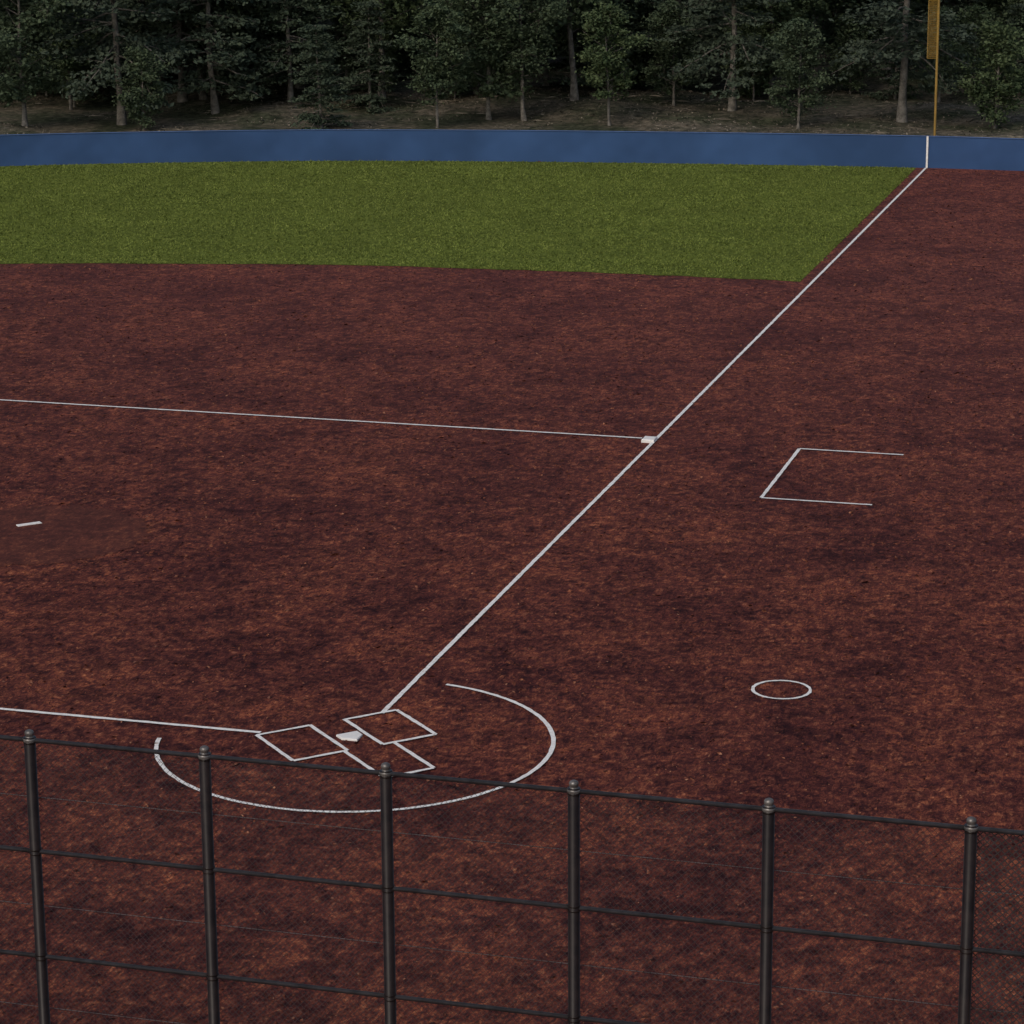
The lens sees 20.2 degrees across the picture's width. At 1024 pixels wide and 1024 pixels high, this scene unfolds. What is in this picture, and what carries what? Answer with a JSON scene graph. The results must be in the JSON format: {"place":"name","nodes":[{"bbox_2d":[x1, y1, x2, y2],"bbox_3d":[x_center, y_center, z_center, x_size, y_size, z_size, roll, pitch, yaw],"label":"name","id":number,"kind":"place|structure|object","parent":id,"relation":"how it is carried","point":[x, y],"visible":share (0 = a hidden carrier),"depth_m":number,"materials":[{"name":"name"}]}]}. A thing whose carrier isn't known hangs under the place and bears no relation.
{"place":"outdoors","nodes":[
{"label":"outdoors","id":0,"kind":"place"},
{"bbox_2d":[0,161,1023,1023],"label":"infield dirt","id":1,"kind":"structure","parent":0,"point":[754,770],"depth_m":45.71,"materials":[{"name":"brown soil"}]},
{"bbox_2d":[0,504,153,566],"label":"pitchers circle","id":2,"kind":"object","parent":1,"relation":"on","point":[65,534],"visible":1,"depth_m":50.27,"materials":[{"name":"brown soil"}]},
{"bbox_2d":[16,521,40,526],"bbox_3d":[-8.563,0.215,50.888,0.445,0.021,0.107,-9,17,-28],"label":"pitchers plate","id":3,"kind":"object","parent":2,"relation":"on","point":[31,523],"visible":1,"depth_m":50.87,"materials":[{"name":"white rubber"}]},
{"bbox_2d":[0,708,260,732],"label":"foul line","id":4,"kind":"object","parent":1,"relation":"on","point":[219,728],"visible":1,"depth_m":40.63,"materials":[{"name":"white paint"}]},
{"bbox_2d":[255,724,348,760],"bbox_3d":[-2.911,3.186,39.679,0.884,0.006,1.277,-9,17,-28],"label":"batters box","id":5,"kind":"object","parent":1,"relation":"on","point":[289,757],"visible":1,"depth_m":39.65,"materials":[{"name":"white paint"}]},
{"bbox_2d":[0,399,642,437],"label":"base line","id":6,"kind":"object","parent":1,"relation":"on","point":[325,419],"visible":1,"depth_m":58.52,"materials":[{"name":"white paint"}]},
{"bbox_2d":[336,731,362,740],"bbox_3d":[-2.226,3.128,39.912,0.329,0.030,0.329,-9,17,-28],"label":"home plate","id":7,"kind":"object","parent":1,"relation":"on","point":[353,736],"visible":1,"depth_m":39.91,"materials":[{"name":"white rubber"}]},
{"bbox_2d":[154,684,555,812],"bbox_3d":[-1.857,3.306,39.229,5.533,0.001,4.300,-9,17,-29],"label":"home plate circle line","id":8,"kind":"object","parent":1,"relation":"on","point":[539,765],"visible":0.88,"depth_m":38.52,"materials":[{"name":"white paint"}]},
{"bbox_2d":[343,742,434,772],"bbox_3d":[-1.664,3.362,38.962,0.816,0.004,1.242,-9,17,-28],"label":"catchers box","id":9,"kind":"object","parent":1,"relation":"on","point":[401,747],"visible":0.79,"depth_m":38.95,"materials":[{"name":"white paint"}]},
{"bbox_2d":[342,709,436,744],"bbox_3d":[-1.715,3.013,40.291,0.903,0.006,1.282,-9,17,-28],"label":"batters box","id":10,"kind":"object","parent":1,"relation":"on","point":[398,711],"visible":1,"depth_m":40.29,"materials":[{"name":"white paint"}]},
{"bbox_2d":[0,161,914,281],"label":"outfield grass","id":11,"kind":"structure","parent":1,"relation":"on","point":[461,242],"depth_m":83.42,"materials":[{"name":"plant"}]},
{"bbox_2d":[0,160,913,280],"bbox_3d":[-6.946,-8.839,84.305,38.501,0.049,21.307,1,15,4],"label":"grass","id":12,"kind":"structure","parent":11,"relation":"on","point":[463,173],"depth_m":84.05,"materials":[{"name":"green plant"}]},
{"bbox_2d":[0,129,1023,170],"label":"outfield fence","id":13,"kind":"object","parent":1,"relation":"on","point":[946,152],"visible":1,"depth_m":93.78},
{"bbox_2d":[641,436,656,442],"bbox_3d":[2.708,-1.430,56.598,0.256,0.067,0.305,4,16,15],"label":"first base","id":14,"kind":"object","parent":1,"relation":"on","point":[647,439],"visible":1,"depth_m":56.49,"materials":[{"name":"white rubber"}]},
{"bbox_2d":[381,168,925,711],"bbox_3d":[5.712,-4.083,66.411,0.096,0.001,55.062,4,16,15],"label":"foul line","id":15,"kind":"object","parent":1,"relation":"on","point":[621,472],"visible":1,"depth_m":52.44,"materials":[{"name":"white paint"}]},
{"bbox_2d":[751,680,811,698],"bbox_3d":[3.923,2.582,41.773,0.890,0.001,0.880,4,16,15],"label":"on deck circle","id":16,"kind":"object","parent":1,"relation":"on","point":[756,684],"visible":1,"depth_m":41.76,"materials":[{"name":"white paint"}]},
{"bbox_2d":[760,448,903,504],"bbox_3d":[6.024,-0.685,53.802,2.066,0.004,3.921,4,16,15],"label":"coaches box","id":17,"kind":"object","parent":1,"relation":"on","point":[779,474],"visible":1,"depth_m":53.83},
{"bbox_2d":[927,0,939,135],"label":"foul pole","id":18,"kind":"object","parent":1,"relation":"on","point":[934,16],"visible":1,"depth_m":91.12,"materials":[{"name":"yellow metal"}]},
{"bbox_2d":[0,2,1023,137],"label":"forest floor","id":19,"kind":"structure","parent":0,"point":[643,109],"depth_m":105.79,"materials":[{"name":"brown plant"}]},
{"bbox_2d":[0,0,78,126],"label":"deciduous tree","id":20,"kind":"object","parent":19,"relation":"on","point":[36,20],"visible":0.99,"depth_m":101.86,"materials":[{"name":"green plant"}]},
{"bbox_2d":[23,0,195,124],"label":"pine tree","id":21,"kind":"object","parent":19,"relation":"on","point":[101,20],"visible":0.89,"depth_m":102.49,"materials":[{"name":"green plant"}]},
{"bbox_2d":[110,46,176,129],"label":"deciduous tree","id":22,"kind":"object","parent":19,"relation":"on","point":[142,63],"visible":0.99,"depth_m":101.45,"materials":[{"name":"green plant"}]},
{"bbox_2d":[142,0,279,113],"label":"pine tree","id":23,"kind":"object","parent":19,"relation":"on","point":[233,57],"visible":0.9,"depth_m":105.28,"materials":[{"name":"green plant"}]},
{"bbox_2d":[224,0,350,101],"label":"pine tree","id":24,"kind":"object","parent":19,"relation":"on","point":[283,19],"visible":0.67,"depth_m":106.83,"materials":[{"name":"green plant"}]},
{"bbox_2d":[286,24,352,128],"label":"pine tree","id":25,"kind":"object","parent":19,"relation":"on","point":[317,54],"visible":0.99,"depth_m":100.79,"materials":[{"name":"green plant"}]},
{"bbox_2d":[335,0,405,114],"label":"pine tree","id":26,"kind":"object","parent":19,"relation":"on","point":[362,29],"visible":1,"depth_m":106.31,"materials":[{"name":"green plant"}]},
{"bbox_2d":[393,0,480,127],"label":"deciduous tree","id":27,"kind":"object","parent":19,"relation":"on","point":[431,66],"visible":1,"depth_m":101.36,"materials":[{"name":"green plant"}]},
{"bbox_2d":[426,0,557,119],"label":"deciduous tree","id":28,"kind":"object","parent":19,"relation":"on","point":[471,10],"visible":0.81,"depth_m":103.18,"materials":[{"name":"green plant"}]},
{"bbox_2d":[0,0,1023,109],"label":"forest","id":29,"kind":"object","parent":19,"relation":"on","point":[822,11],"visible":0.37,"depth_m":109.18,"materials":[{"name":"green plant"}]},
{"bbox_2d":[466,0,574,120],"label":"deciduous tree","id":30,"kind":"object","parent":19,"relation":"on","point":[550,8],"visible":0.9,"depth_m":102.81,"materials":[{"name":"green plant"}]},
{"bbox_2d":[517,0,639,100],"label":"deciduous tree","id":31,"kind":"object","parent":19,"relation":"on","point":[581,10],"visible":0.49,"depth_m":106.18,"materials":[{"name":"green plant"}]},
{"bbox_2d":[571,0,653,125],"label":"deciduous tree","id":32,"kind":"object","parent":19,"relation":"on","point":[600,56],"visible":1,"depth_m":101.65,"materials":[{"name":"green plant"}]},
{"bbox_2d":[640,0,706,105],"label":"deciduous tree","id":33,"kind":"object","parent":19,"relation":"on","point":[668,10],"visible":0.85,"depth_m":105.66,"materials":[{"name":"green plant"}]},
{"bbox_2d":[652,0,804,110],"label":"pine tree","id":34,"kind":"object","parent":19,"relation":"on","point":[748,48],"visible":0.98,"depth_m":102.97,"materials":[{"name":"green plant"}]},
{"bbox_2d":[764,15,836,128],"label":"deciduous tree","id":35,"kind":"object","parent":19,"relation":"on","point":[792,71],"visible":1,"depth_m":100.38,"materials":[{"name":"green plant"}]},
{"bbox_2d":[824,0,995,122],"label":"pine tree","id":36,"kind":"object","parent":19,"relation":"on","point":[868,51],"visible":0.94,"depth_m":100.73,"materials":[{"name":"green plant"}]},
{"bbox_2d":[951,19,1023,128],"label":"deciduous tree","id":37,"kind":"object","parent":19,"relation":"on","point":[1009,87],"visible":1,"depth_m":100.14,"materials":[{"name":"green plant"}]},
{"bbox_2d":[0,64,1023,137],"bbox_3d":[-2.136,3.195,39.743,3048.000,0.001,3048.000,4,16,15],"label":"ground","id":38,"kind":"structure","parent":0,"point":[57,119],"depth_m":104.74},
{"bbox_2d":[0,729,1023,1023],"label":"chain link fence","id":39,"kind":"object","parent":38,"relation":"on","point":[390,995],"visible":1,"depth_m":25.54,"materials":[{"name":"black metal"}]}
]}

